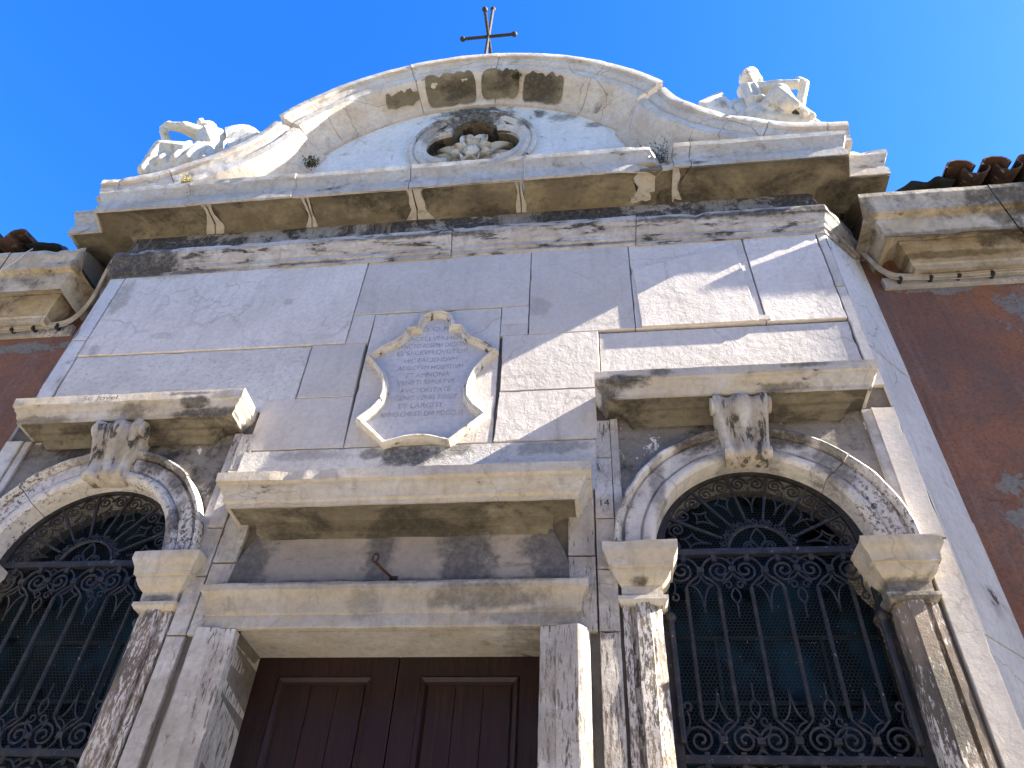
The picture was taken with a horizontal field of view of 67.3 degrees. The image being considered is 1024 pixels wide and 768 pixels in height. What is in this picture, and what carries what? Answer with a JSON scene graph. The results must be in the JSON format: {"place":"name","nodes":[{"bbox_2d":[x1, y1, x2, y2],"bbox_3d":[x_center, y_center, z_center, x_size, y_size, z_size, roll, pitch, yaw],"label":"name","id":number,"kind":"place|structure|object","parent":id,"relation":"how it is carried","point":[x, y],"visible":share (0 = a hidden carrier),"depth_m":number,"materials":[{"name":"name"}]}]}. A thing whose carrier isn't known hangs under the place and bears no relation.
{"place":"outdoors","nodes":[
{"label":"outdoors","id":0,"kind":"place"},
{"bbox_2d":[0,0,1023,249],"label":"sky","id":1,"kind":"structure","parent":0,"point":[88,87],"materials":[{"name":"blue"}]},
{"label":"ground","id":2,"kind":"structure","parent":0,"visible":0},
{"bbox_2d":[0,229,104,450],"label":"side wing","id":3,"kind":"structure","parent":2,"relation":"on","point":[43,283],"depth_m":7.24,"materials":[{"name":"white stone"}]},
{"bbox_2d":[0,248,32,271],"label":"pale cord","id":4,"kind":"object","parent":3,"relation":"hanging from","point":[16,260],"visible":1,"depth_m":7.24,"materials":[{"name":"fabric"}]},
{"bbox_2d":[0,262,109,333],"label":"electric cable","id":5,"kind":"object","parent":3,"relation":"attached to","point":[58,325],"visible":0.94,"depth_m":7.27,"materials":[{"name":"white plastic"}]},
{"bbox_2d":[0,53,1023,767],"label":"chapel","id":6,"kind":"structure","parent":2,"relation":"on","point":[214,497],"depth_m":5.04,"materials":[{"name":"stone"}]},
{"bbox_2d":[0,513,165,767],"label":"window pane","id":7,"kind":"structure","parent":6,"relation":"in","point":[12,641],"depth_m":5.01,"materials":[{"name":"black glass"}]},
{"bbox_2d":[180,173,194,182],"bbox_3d":[-3.189,-1.998,7.540,0.169,0.176,0.154,-3,-44,6],"label":"wall weed","id":8,"kind":"object","parent":6,"relation":"attached to","point":[187,180],"depth_m":7.52,"materials":[{"name":"yellow plant"}]},
{"bbox_2d":[137,118,259,174],"bbox_3d":[-3.361,-2.544,8.400,1.248,1.236,0.377,2,-44,2],"label":"angel statue","id":9,"kind":"object","parent":6,"relation":"on","point":[208,137],"visible":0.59,"depth_m":8.29,"materials":[{"name":"stone"}]},
{"bbox_2d":[302,155,318,169],"bbox_3d":[-2.088,-2.316,7.997,0.194,0.227,0.139,-3,-44,6],"label":"wall weed","id":10,"kind":"object","parent":6,"relation":"on","point":[311,162],"depth_m":7.96,"materials":[{"name":"green plant"}]},
{"bbox_2d":[229,657,400,767],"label":"door leaf","id":11,"kind":"structure","parent":6,"relation":"in","point":[331,712],"depth_m":4.44,"materials":[{"name":"brown wood"}]},
{"bbox_2d":[371,553,397,580],"bbox_3d":[-0.747,1.082,4.544,0.054,0.097,0.212,-21,-49,24],"label":"iron hook","id":12,"kind":"object","parent":6,"relation":"attached to","point":[393,578],"visible":0.98,"depth_m":4.51,"materials":[{"name":"black metal"}]},
{"bbox_2d":[355,310,498,449],"bbox_3d":[-0.623,-0.072,5.728,1.028,1.384,0.090,-3,-44,6],"label":"inscribed plaque","id":13,"kind":"object","parent":6,"relation":"attached to","point":[430,366],"visible":1,"depth_m":5.67,"materials":[{"name":"stone"}]},
{"bbox_2d":[384,657,539,767],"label":"door leaf","id":14,"kind":"structure","parent":6,"relation":"in","point":[449,712],"depth_m":4.35,"materials":[{"name":"brown wood"}]},
{"bbox_2d":[460,6,516,53],"bbox_3d":[-0.319,-4.326,9.823,0.556,2.458,0.556,30,-50,-25],"label":"iron cross","id":15,"kind":"object","parent":6,"relation":"on","point":[488,36],"visible":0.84,"depth_m":9.98,"materials":[{"name":"grey metal"}]},
{"bbox_2d":[511,70,521,80],"bbox_3d":[0.060,-3.417,8.515,0.163,0.173,0.122,17,-45,-13],"label":"wall weed","id":16,"kind":"object","parent":6,"relation":"on","point":[516,75],"depth_m":8.49,"materials":[{"name":"green plant"}]},
{"bbox_2d":[640,133,692,163],"bbox_3d":[1.347,-2.139,7.174,0.782,0.500,0.235,-3,-44,6],"label":"wall weed","id":17,"kind":"object","parent":6,"relation":"on","point":[661,160],"depth_m":7.13,"materials":[{"name":"green plant"}]},
{"bbox_2d":[698,67,819,121],"bbox_3d":[2.425,-2.919,7.758,1.127,1.400,0.419,-3,-44,6],"label":"angel statue","id":18,"kind":"object","parent":6,"relation":"on","point":[772,100],"visible":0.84,"depth_m":7.60,"materials":[{"name":"stone"}]},
{"bbox_2d":[665,496,913,767],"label":"window pane","id":19,"kind":"structure","parent":6,"relation":"in","point":[800,696],"depth_m":4.46,"materials":[{"name":"black glass"}]},
{"bbox_2d":[765,474,853,560],"bbox_3d":[1.845,0.843,4.613,0.494,0.801,0.024,-4,-44,8],"label":"loose wire","id":20,"kind":"object","parent":6,"relation":"hanging from","point":[800,516],"visible":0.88,"depth_m":4.64,"materials":[{"name":"metal"}]},
{"bbox_2d":[852,154,1023,637],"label":"side wing","id":21,"kind":"structure","parent":2,"relation":"on","point":[960,345],"depth_m":6.09,"materials":[{"name":"red paint"}]},
{"bbox_2d":[860,251,1023,283],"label":"electric cable","id":22,"kind":"object","parent":21,"relation":"attached to","point":[956,275],"visible":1,"depth_m":6.34,"materials":[{"name":"white plastic"}]}
]}

